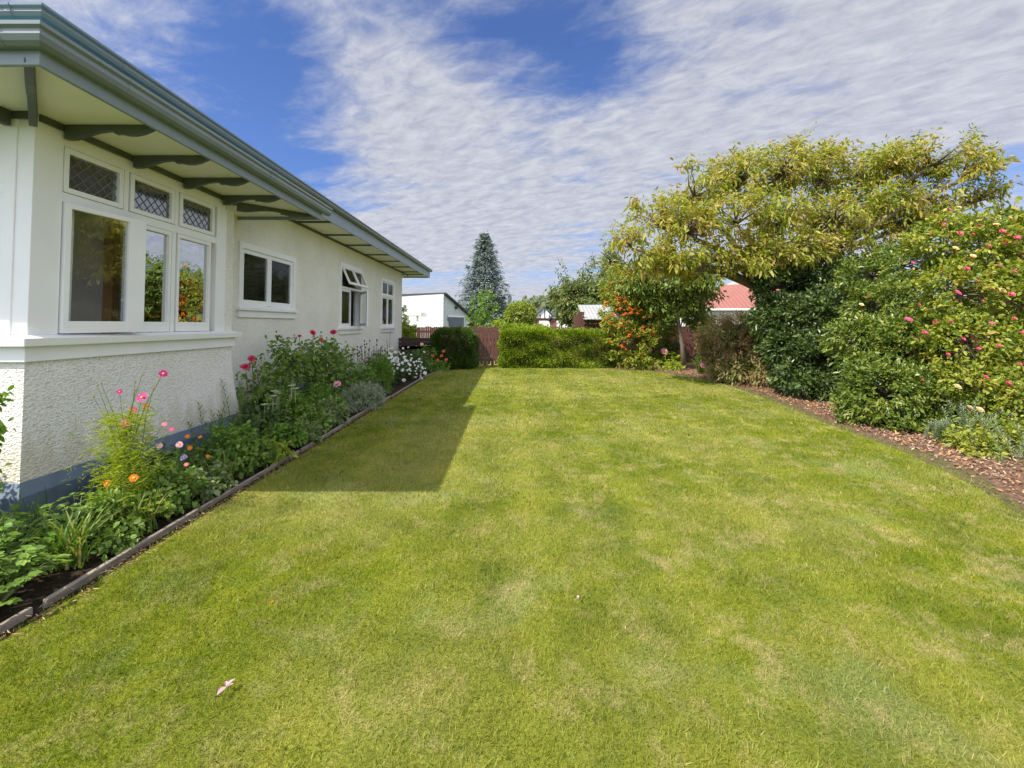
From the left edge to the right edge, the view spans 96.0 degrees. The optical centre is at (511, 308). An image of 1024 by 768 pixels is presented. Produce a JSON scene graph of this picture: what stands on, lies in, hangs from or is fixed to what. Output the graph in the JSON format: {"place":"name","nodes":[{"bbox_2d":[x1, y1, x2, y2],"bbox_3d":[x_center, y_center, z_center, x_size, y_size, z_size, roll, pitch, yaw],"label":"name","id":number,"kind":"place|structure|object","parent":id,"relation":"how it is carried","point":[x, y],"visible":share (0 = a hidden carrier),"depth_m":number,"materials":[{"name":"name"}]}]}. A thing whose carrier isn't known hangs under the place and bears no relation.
{"place":"outdoors","nodes":[
{"label":"outdoors","id":0,"kind":"place"},
{"bbox_2d":[0,366,471,640],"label":"flower bed","id":1,"kind":"object","parent":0,"point":[34,592],"visible":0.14,"depth_m":3.05,"materials":[{"name":"soil"}]},
{"bbox_2d":[0,385,15,492],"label":"rose bush","id":2,"kind":"object","parent":1,"relation":"on","point":[3,430],"visible":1,"depth_m":3.10,"materials":[{"name":"green plant"}]},
{"bbox_2d":[0,607,32,633],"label":"edging board","id":3,"kind":"object","parent":1,"relation":"on","point":[11,622],"visible":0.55,"depth_m":2.48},
{"bbox_2d":[0,504,38,556],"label":"border plant","id":4,"kind":"object","parent":1,"relation":"on","point":[23,530],"visible":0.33,"depth_m":3.22,"materials":[{"name":"green plant"}]},
{"bbox_2d":[0,516,63,581],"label":"leafy plant","id":5,"kind":"object","parent":1,"relation":"on","point":[9,521],"visible":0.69,"depth_m":3.00,"materials":[{"name":"green plant"}]},
{"bbox_2d":[15,487,53,542],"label":"strap plant","id":6,"kind":"object","parent":1,"relation":"on","point":[34,512],"visible":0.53,"depth_m":3.42,"materials":[{"name":"green plant"}]},
{"bbox_2d":[0,543,70,605],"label":"leafy plant","id":7,"kind":"object","parent":1,"relation":"on","point":[26,558],"visible":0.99,"depth_m":2.64,"materials":[{"name":"green plant"}]},
{"bbox_2d":[5,500,118,572],"bbox_3d":[-2.913,1.504,3.074,0.600,0.409,0.565,0,-2,0],"label":"strap plant","id":8,"kind":"object","parent":1,"relation":"on","point":[70,539],"visible":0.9,"depth_m":3.05,"materials":[{"name":"green plant"}]},
{"bbox_2d":[19,492,130,542],"bbox_3d":[-3.284,1.573,3.516,0.591,0.308,0.652,-2,-3,41],"label":"leafy plant","id":9,"kind":"object","parent":1,"relation":"on","point":[61,517],"visible":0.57,"depth_m":3.44,"materials":[{"name":"green plant"}]},
{"bbox_2d":[74,474,139,533],"bbox_3d":[-3.127,1.551,3.558,0.427,0.479,0.451,0,-2,0],"label":"flowering plant","id":10,"kind":"object","parent":1,"relation":"on","point":[119,497],"visible":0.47,"depth_m":3.56,"materials":[{"name":"green plant"}]},
{"bbox_2d":[85,516,150,561],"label":"border plant","id":11,"kind":"object","parent":1,"relation":"on","point":[110,543],"visible":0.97,"depth_m":3.24,"materials":[{"name":"green plant"}]},
{"bbox_2d":[42,508,198,607],"bbox_3d":[-2.671,1.721,3.272,0.036,0.089,1.300,0,-2,-1],"label":"edging board","id":12,"kind":"object","parent":1,"relation":"on","point":[49,600],"visible":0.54,"depth_m":3.07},
{"bbox_2d":[61,370,182,526],"bbox_3d":[-3.178,1.114,3.774,0.780,1.241,0.815,2,-3,-37],"label":"cosmos plant","id":13,"kind":"object","parent":1,"relation":"on","point":[122,468],"visible":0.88,"depth_m":3.72,"materials":[{"name":"green plant"}]},
{"bbox_2d":[88,443,182,504],"bbox_3d":[-3.437,1.568,4.276,0.674,0.535,0.679,-1,-2,18],"label":"border plant","id":14,"kind":"object","parent":1,"relation":"on","point":[154,459],"visible":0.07,"depth_m":4.26,"materials":[{"name":"green plant"}]},
{"bbox_2d":[102,491,175,526],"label":"leafy plant","id":15,"kind":"object","parent":1,"relation":"on","point":[161,508],"visible":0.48,"depth_m":3.63,"materials":[{"name":"green plant"}]},
{"bbox_2d":[117,484,173,534],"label":"strap plant","id":16,"kind":"object","parent":1,"relation":"on","point":[151,522],"visible":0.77,"depth_m":3.56,"materials":[{"name":"green plant"}]},
{"bbox_2d":[132,460,208,518],"bbox_3d":[-2.983,1.566,4.007,0.637,0.475,0.557,-1,-2,24],"label":"border plant","id":17,"kind":"object","parent":1,"relation":"on","point":[180,502],"visible":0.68,"depth_m":3.94,"materials":[{"name":"green plant"}]},
{"bbox_2d":[152,454,195,496],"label":"flowering plant","id":18,"kind":"object","parent":1,"relation":"on","point":[183,457],"visible":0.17,"depth_m":4.28,"materials":[{"name":"green plant"}]},
{"bbox_2d":[148,444,218,471],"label":"leafy plant","id":19,"kind":"object","parent":1,"relation":"on","point":[201,461],"visible":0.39,"depth_m":4.75,"materials":[{"name":"green plant"}]},
{"bbox_2d":[158,434,209,476],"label":"flowering plant","id":20,"kind":"object","parent":1,"relation":"on","point":[189,448],"visible":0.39,"depth_m":4.55,"materials":[{"name":"green plant"}]},
{"bbox_2d":[178,460,237,503],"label":"border plant","id":21,"kind":"object","parent":1,"relation":"on","point":[213,483],"visible":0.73,"depth_m":4.30,"materials":[{"name":"green plant"}]},
{"bbox_2d":[184,400,237,456],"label":"spire plant","id":22,"kind":"object","parent":1,"relation":"on","point":[221,418],"visible":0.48,"depth_m":5.44,"materials":[{"name":"green plant"}]},
{"bbox_2d":[196,442,239,488],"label":"strap plant","id":23,"kind":"object","parent":1,"relation":"on","point":[225,463],"visible":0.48,"depth_m":4.58,"materials":[{"name":"green plant"}]},
{"bbox_2d":[193,420,258,467],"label":"border plant","id":24,"kind":"object","parent":1,"relation":"on","point":[218,436],"visible":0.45,"depth_m":5.13,"materials":[{"name":"green plant"}]},
{"bbox_2d":[206,428,278,478],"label":"border plant","id":25,"kind":"object","parent":1,"relation":"on","point":[255,449],"visible":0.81,"depth_m":4.97,"materials":[{"name":"green plant"}]},
{"bbox_2d":[221,379,265,436],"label":"spire plant","id":26,"kind":"object","parent":1,"relation":"on","point":[240,410],"visible":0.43,"depth_m":6.24,"materials":[{"name":"green plant"}]},
{"bbox_2d":[199,450,299,511],"bbox_3d":[-2.685,1.783,4.881,0.030,0.076,1.820,0,-2,0],"label":"edging board","id":27,"kind":"object","parent":1,"relation":"on","point":[231,490],"visible":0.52,"depth_m":4.57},
{"bbox_2d":[229,410,279,438],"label":"spire plant","id":28,"kind":"object","parent":1,"relation":"on","point":[258,424],"visible":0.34,"depth_m":5.61,"materials":[{"name":"green plant"}]},
{"bbox_2d":[219,404,293,445],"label":"border plant","id":29,"kind":"object","parent":1,"relation":"on","point":[272,416],"visible":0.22,"depth_m":6.03,"materials":[{"name":"green plant"}]},
{"bbox_2d":[250,382,298,431],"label":"spire plant","id":30,"kind":"object","parent":1,"relation":"on","point":[277,392],"visible":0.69,"depth_m":6.34,"materials":[{"name":"green plant"}]},
{"bbox_2d":[259,434,297,465],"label":"border plant","id":31,"kind":"object","parent":1,"relation":"on","point":[287,451],"visible":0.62,"depth_m":5.38,"materials":[{"name":"green plant"}]},
{"bbox_2d":[248,378,318,430],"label":"border plant","id":32,"kind":"object","parent":1,"relation":"on","point":[274,399],"visible":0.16,"depth_m":7.12,"materials":[{"name":"green plant"}]},
{"bbox_2d":[260,419,308,452],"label":"border plant","id":33,"kind":"object","parent":1,"relation":"on","point":[294,438],"visible":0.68,"depth_m":5.84,"materials":[{"name":"green plant"}]},
{"bbox_2d":[261,387,318,426],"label":"border plant","id":34,"kind":"object","parent":1,"relation":"on","point":[299,400],"visible":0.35,"depth_m":6.80,"materials":[{"name":"green plant"}]},
{"bbox_2d":[234,330,365,413],"bbox_3d":[-3.663,1.173,9.113,1.269,1.511,5.471,0,-2,0],"label":"rose bush","id":35,"kind":"object","parent":1,"relation":"on","point":[333,359],"visible":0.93,"depth_m":8.09,"materials":[{"name":"green plant"}]},
{"bbox_2d":[284,419,328,446],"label":"border plant","id":36,"kind":"object","parent":1,"relation":"on","point":[309,428],"visible":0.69,"depth_m":6.23,"materials":[{"name":"green plant"}]},
{"bbox_2d":[287,396,328,422],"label":"border plant","id":37,"kind":"object","parent":1,"relation":"on","point":[309,404],"visible":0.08,"depth_m":7.11,"materials":[{"name":"green plant"}]},
{"bbox_2d":[286,403,332,438],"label":"border plant","id":38,"kind":"object","parent":1,"relation":"on","point":[303,415],"visible":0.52,"depth_m":6.66,"materials":[{"name":"green plant"}]},
{"bbox_2d":[302,381,348,416],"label":"border plant","id":39,"kind":"object","parent":1,"relation":"on","point":[319,396],"visible":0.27,"depth_m":7.92,"materials":[{"name":"green plant"}]},
{"bbox_2d":[300,419,350,451],"bbox_3d":[-2.674,1.845,6.740,0.033,0.083,1.800,0,-2,0],"label":"edging board","id":40,"kind":"object","parent":1,"relation":"on","point":[310,444],"visible":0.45,"depth_m":6.61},
{"bbox_2d":[312,395,349,427],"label":"border plant","id":41,"kind":"object","parent":1,"relation":"on","point":[335,418],"visible":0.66,"depth_m":7.31,"materials":[{"name":"green plant"}]},
{"bbox_2d":[326,381,347,415],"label":"flowering plant","id":42,"kind":"object","parent":1,"relation":"on","point":[336,383],"visible":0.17,"depth_m":7.98,"materials":[{"name":"green plant"}]},
{"bbox_2d":[332,361,377,401],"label":"border plant","id":43,"kind":"object","parent":1,"relation":"on","point":[361,376],"visible":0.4,"depth_m":9.68,"materials":[{"name":"green plant"}]},
{"bbox_2d":[338,380,387,413],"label":"silver bush","id":44,"kind":"object","parent":1,"relation":"on","point":[362,404],"visible":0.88,"depth_m":8.69,"materials":[{"name":"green plant"}]},
{"bbox_2d":[350,396,390,420],"bbox_3d":[-2.691,1.918,8.914,0.034,0.089,2.450,0,-2,0],"label":"edging board","id":45,"kind":"object","parent":1,"relation":"on","point":[359,414],"visible":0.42,"depth_m":8.29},
{"bbox_2d":[341,339,399,382],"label":"seed head plant","id":46,"kind":"object","parent":1,"relation":"on","point":[370,355],"visible":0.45,"depth_m":11.60,"materials":[{"name":"green plant"}]},
{"bbox_2d":[358,379,388,399],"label":"border plant","id":47,"kind":"object","parent":1,"relation":"on","point":[378,383],"visible":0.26,"depth_m":9.94,"materials":[{"name":"green plant"}]},
{"bbox_2d":[363,351,397,393],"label":"feathery plant","id":48,"kind":"object","parent":1,"relation":"on","point":[379,365],"visible":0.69,"depth_m":10.57,"materials":[{"name":"green plant"}]},
{"bbox_2d":[366,347,430,382],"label":"anemone clump","id":49,"kind":"object","parent":1,"relation":"on","point":[411,362],"visible":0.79,"depth_m":13.21,"materials":[{"name":"white plant"}]},
{"bbox_2d":[399,337,441,365],"bbox_3d":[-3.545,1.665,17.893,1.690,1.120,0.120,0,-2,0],"label":"bench","id":50,"kind":"object","parent":1,"relation":"on","point":[410,343],"visible":0.33,"depth_m":17.84,"materials":[{"name":"brown wood"}]},
{"bbox_2d":[413,343,447,370],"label":"flowering plant","id":51,"kind":"object","parent":1,"relation":"on","point":[431,355],"visible":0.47,"depth_m":16.00,"materials":[{"name":"green plant"}]},
{"bbox_2d":[425,359,450,371],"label":"border plant","id":52,"kind":"object","parent":1,"relation":"on","point":[441,366],"visible":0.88,"depth_m":15.73,"materials":[{"name":"green plant"}]},
{"bbox_2d":[429,325,478,369],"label":"hedge","id":53,"kind":"object","parent":1,"relation":"on","point":[438,339],"visible":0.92,"depth_m":16.45,"materials":[{"name":"green plant"}]},
{"bbox_2d":[402,292,470,333],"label":"garage","id":54,"kind":"structure","parent":0,"point":[436,309],"depth_m":34.14,"materials":[{"name":"white paint"}]},
{"bbox_2d":[449,317,463,326],"bbox_3d":[-4.183,1.736,34.735,0.030,2.154,2.324,-1,-2,21],"label":"roller door","id":55,"kind":"structure","parent":54,"relation":"in","point":[454,321],"depth_m":34.72,"materials":[{"name":"grey metal"}]},
{"bbox_2d":[0,364,1023,767],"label":"lawn","id":56,"kind":"structure","parent":0,"point":[434,616],"depth_m":2.49,"materials":[{"name":"green plant"}]},
{"bbox_2d":[2,386,411,646],"bbox_3d":[-2.587,1.823,6.679,0.262,0.095,10.537,0,-2,0],"label":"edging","id":57,"kind":"object","parent":56,"relation":"on","point":[171,531],"visible":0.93,"depth_m":3.27,"materials":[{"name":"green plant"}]},
{"bbox_2d":[474,331,499,364],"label":"garden gate","id":58,"kind":"structure","parent":56,"relation":"on","point":[486,359],"depth_m":17.41,"materials":[{"name":"brown wood"}]},
{"bbox_2d":[496,321,619,368],"bbox_3d":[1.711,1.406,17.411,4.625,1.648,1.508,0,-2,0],"label":"hedge","id":59,"kind":"object","parent":56,"relation":"on","point":[528,332],"visible":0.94,"depth_m":16.94,"materials":[{"name":"green plant"}]},
{"bbox_2d":[0,0,1023,306],"label":"sky","id":60,"kind":"structure","parent":0,"point":[437,125],"materials":[{"name":"blue"}]},
{"bbox_2d":[447,359,694,364],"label":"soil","id":61,"kind":"structure","parent":0,"point":[561,363],"depth_m":19.72,"materials":[{"name":"brown soil"}]},
{"bbox_2d":[607,326,743,362],"bbox_3d":[6.750,1.486,18.920,5.700,1.550,0.120,0,-2,0],"label":"fence","id":62,"kind":"object","parent":61,"relation":"on","point":[688,340],"visible":0.06,"depth_m":18.86,"materials":[{"name":"brown wood"}]},
{"bbox_2d":[574,305,615,360],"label":"garden shed","id":63,"kind":"structure","parent":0,"point":[588,311],"depth_m":20.29,"materials":[{"name":"metal"}]},
{"bbox_2d":[698,312,753,325],"bbox_3d":[13.350,1.315,24.038,7.300,2.248,0.162,0,-2,0],"label":"fence","id":64,"kind":"object","parent":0,"point":[719,315],"visible":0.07,"depth_m":23.99,"materials":[{"name":"wood"}]},
{"bbox_2d":[448,342,1022,409],"bbox_3d":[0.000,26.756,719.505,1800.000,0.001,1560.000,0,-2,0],"label":"ground","id":65,"kind":"structure","parent":0,"point":[606,357],"depth_m":22.82,"materials":[{"name":"brown soil"}]},
{"bbox_2d":[0,2,432,533],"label":"house","id":66,"kind":"structure","parent":65,"relation":"on","point":[180,206],"depth_m":4.72,"materials":[{"name":"paint"}]},
{"bbox_2d":[0,119,18,334],"bbox_3d":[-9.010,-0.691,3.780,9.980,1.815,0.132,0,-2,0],"label":"window","id":67,"kind":"structure","parent":66,"relation":"in","point":[8,134],"depth_m":3.72,"materials":[{"name":"white paint"}]},
{"bbox_2d":[58,210,74,333],"bbox_3d":[-4.061,-0.342,4.095,0.044,1.270,0.340,0,-2,0],"label":"window frame","id":68,"kind":"object","parent":66,"relation":"hanging from","point":[71,260],"visible":0.04,"depth_m":4.25,"materials":[{"name":"white wood"}]},
{"bbox_2d":[11,114,226,334],"bbox_3d":[-3.894,-0.649,4.988,0.253,1.815,2.525,0,-2,0],"label":"window","id":69,"kind":"structure","parent":66,"relation":"in","point":[173,236],"depth_m":4.57,"materials":[{"name":"white paint"}]},
{"bbox_2d":[243,254,283,302],"bbox_3d":[-4.582,-0.524,8.361,0.035,0.853,1.695,0,-2,0],"label":"blind","id":70,"kind":"object","parent":66,"relation":"attached to","point":[262,277],"visible":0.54,"depth_m":8.37,"materials":[{"name":"black fabric"}]},
{"bbox_2d":[235,241,298,318],"bbox_3d":[-4.433,-0.443,8.358,0.215,1.230,2.035,0,-2,0],"label":"window","id":71,"kind":"structure","parent":66,"relation":"in","point":[289,311],"depth_m":8.30,"materials":[{"name":"white paint"}]},
{"bbox_2d":[338,261,367,333],"bbox_3d":[-4.256,-0.242,12.592,0.567,1.862,1.797,0,-2,0],"label":"window","id":72,"kind":"structure","parent":66,"relation":"in","point":[344,328],"depth_m":12.61,"materials":[{"name":"white paint"}]},
{"bbox_2d":[380,277,395,331],"bbox_3d":[-4.433,-0.090,16.319,0.215,1.847,1.821,0,-2,0],"label":"window","id":73,"kind":"structure","parent":66,"relation":"in","point":[390,327],"depth_m":16.43,"materials":[{"name":"white paint"}]},
{"bbox_2d":[402,305,407,325],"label":"garden bush","id":74,"kind":"object","parent":65,"relation":"on","point":[403,312],"visible":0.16,"depth_m":27.00,"materials":[{"name":"green plant"}]},
{"bbox_2d":[402,319,417,337],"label":"garden bush","id":75,"kind":"object","parent":65,"relation":"on","point":[408,331],"visible":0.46,"depth_m":20.08,"materials":[{"name":"green plant"}]},
{"bbox_2d":[465,309,483,326],"bbox_3d":[-2.339,1.319,29.007,1.245,2.595,1.135,0,-2,0],"label":"leafy tree","id":76,"kind":"object","parent":65,"relation":"on","point":[476,322],"visible":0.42,"depth_m":28.87,"materials":[{"name":"green plant"}]},
{"bbox_2d":[467,289,500,326],"bbox_3d":[-1.859,0.653,30.936,1.940,4.072,1.972,1,-2,-34],"label":"leafy tree","id":77,"kind":"object","parent":65,"relation":"on","point":[482,302],"visible":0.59,"depth_m":30.80,"materials":[{"name":"green plant"}]},
{"bbox_2d":[454,231,514,335],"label":"blue spruce","id":78,"kind":"object","parent":65,"relation":"on","point":[486,272],"visible":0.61,"depth_m":41.59,"materials":[{"name":"green plant"}]},
{"bbox_2d":[491,317,504,327],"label":"garden bush","id":79,"kind":"object","parent":65,"relation":"on","point":[499,323],"visible":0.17,"depth_m":24.87,"materials":[{"name":"green plant"}]},
{"bbox_2d":[402,326,603,356],"bbox_3d":[-0.600,1.603,21.826,10.000,1.520,0.162,0,-2,0],"label":"fence","id":80,"kind":"object","parent":65,"relation":"on","point":[425,332],"visible":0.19,"depth_m":21.76,"materials":[{"name":"brown wood"}]},
{"bbox_2d":[502,300,537,346],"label":"round bush","id":81,"kind":"object","parent":65,"relation":"on","point":[520,316],"visible":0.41,"depth_m":23.55,"materials":[{"name":"green plant"}]},
{"bbox_2d":[532,307,551,326],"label":"gabled house","id":82,"kind":"structure","parent":65,"relation":"on","point":[544,313],"depth_m":50.02,"materials":[{"name":"white paint"}]},
{"bbox_2d":[547,310,566,338],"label":"gabled house","id":83,"kind":"structure","parent":65,"relation":"on","point":[554,322],"depth_m":48.08,"materials":[{"name":"white brick"}]},
{"bbox_2d":[543,238,623,328],"bbox_3d":[3.801,-0.641,23.956,4.383,6.170,3.379,-1,-2,24],"label":"apple tree","id":84,"kind":"object","parent":65,"relation":"on","point":[566,299],"visible":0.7,"depth_m":23.69,"materials":[{"name":"green plant"}]},
{"bbox_2d":[680,284,779,325],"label":"red roof shed","id":85,"kind":"structure","parent":65,"relation":"on","point":[738,295],"depth_m":26.70,"materials":[{"name":"white paint"}]},
{"bbox_2d":[493,295,1016,322],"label":"wood","id":86,"kind":"object","parent":65,"relation":"on","point":[539,302],"visible":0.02,"depth_m":209.71,"materials":[{"name":"green plant"}]},
{"bbox_2d":[784,329,1023,395],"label":"fence","id":87,"kind":"object","parent":65,"relation":"on","point":[975,339],"visible":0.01,"depth_m":9.63,"materials":[{"name":"brown wood"}]},
{"bbox_2d":[917,236,1022,315],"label":"leafy tree","id":88,"kind":"object","parent":65,"relation":"on","point":[968,284],"visible":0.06,"depth_m":13.64,"materials":[{"name":"green plant"}]},
{"bbox_2d":[516,364,1023,503],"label":"bark bed","id":89,"kind":"object","parent":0,"point":[998,481],"visible":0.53,"depth_m":6.05,"materials":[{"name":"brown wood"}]},
{"bbox_2d":[597,267,678,369],"bbox_3d":[4.681,0.387,17.247,3.375,3.909,2.250,2,-3,-43],"label":"pyracantha","id":90,"kind":"object","parent":89,"relation":"on","point":[621,327],"visible":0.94,"depth_m":16.63,"materials":[{"name":"green plant"}]},
{"bbox_2d":[607,244,728,369],"bbox_3d":[5.655,-0.061,16.755,4.363,4.506,3.060,0,-2,0],"label":"slender tree","id":91,"kind":"object","parent":89,"relation":"on","point":[677,302],"visible":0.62,"depth_m":16.48,"materials":[{"name":"green plant"}]},
{"bbox_2d":[655,351,680,365],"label":"leafy plant","id":92,"kind":"object","parent":89,"relation":"on","point":[671,357],"visible":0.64,"depth_m":16.77,"materials":[{"name":"green plant"}]},
{"bbox_2d":[650,335,687,365],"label":"border plant","id":93,"kind":"object","parent":89,"relation":"on","point":[676,346],"visible":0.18,"depth_m":17.57,"materials":[{"name":"green plant"}]},
{"bbox_2d":[658,359,685,370],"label":"border plant","id":94,"kind":"object","parent":89,"relation":"on","point":[680,367],"visible":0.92,"depth_m":16.18,"materials":[{"name":"green plant"}]},
{"bbox_2d":[693,356,706,373],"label":"strap plant","id":95,"kind":"object","parent":89,"relation":"on","point":[699,369],"visible":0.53,"depth_m":15.08,"materials":[{"name":"green plant"}]},
{"bbox_2d":[691,310,785,387],"bbox_3d":[6.384,1.108,12.809,2.458,2.179,2.757,0,-2,0],"label":"weeping maple","id":96,"kind":"object","parent":89,"relation":"on","point":[745,361],"visible":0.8,"depth_m":12.73,"materials":[{"name":"plant"}]},
{"bbox_2d":[599,121,1023,322],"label":"cherry tree","id":97,"kind":"object","parent":89,"relation":"on","point":[767,253],"visible":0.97,"depth_m":11.82,"materials":[{"name":"green plant"}]},
{"bbox_2d":[615,369,1023,516],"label":"mossy strip","id":98,"kind":"object","parent":89,"relation":"on","point":[976,477],"visible":0.76,"depth_m":5.45,"materials":[{"name":"soil"}]},
{"bbox_2d":[741,248,899,402],"bbox_3d":[7.608,0.284,11.276,4.404,3.720,2.990,1,-2,-29],"label":"camellia","id":99,"kind":"object","parent":89,"relation":"on","point":[799,300],"visible":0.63,"depth_m":10.63,"materials":[{"name":"green plant"}]},
{"bbox_2d":[816,240,979,435],"bbox_3d":[6.949,0.239,8.587,2.086,3.521,4.464,-2,-3,37],"label":"glossy shrub","id":100,"kind":"object","parent":89,"relation":"on","point":[875,366],"visible":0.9,"depth_m":7.78,"materials":[{"name":"green plant"}]},
{"bbox_2d":[920,418,951,441],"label":"spurge plant","id":101,"kind":"object","parent":89,"relation":"on","point":[939,428],"visible":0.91,"depth_m":6.33,"materials":[{"name":"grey plant"}]},
{"bbox_2d":[859,196,1023,444],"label":"climbing rose","id":102,"kind":"object","parent":89,"relation":"on","point":[994,373],"visible":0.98,"depth_m":7.24,"materials":[{"name":"green plant"}]},
{"bbox_2d":[942,399,1003,445],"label":"spurge plant","id":103,"kind":"object","parent":89,"relation":"on","point":[962,415],"visible":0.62,"depth_m":6.17,"materials":[{"name":"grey plant"}]},
{"bbox_2d":[930,412,1023,461],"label":"leafy plant","id":104,"kind":"object","parent":89,"relation":"on","point":[981,441],"visible":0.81,"depth_m":5.77,"materials":[{"name":"green plant"}]},
{"bbox_2d":[966,407,1023,465],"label":"spurge plant","id":105,"kind":"object","parent":89,"relation":"on","point":[1007,443],"visible":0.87,"depth_m":5.54,"materials":[{"name":"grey plant"}]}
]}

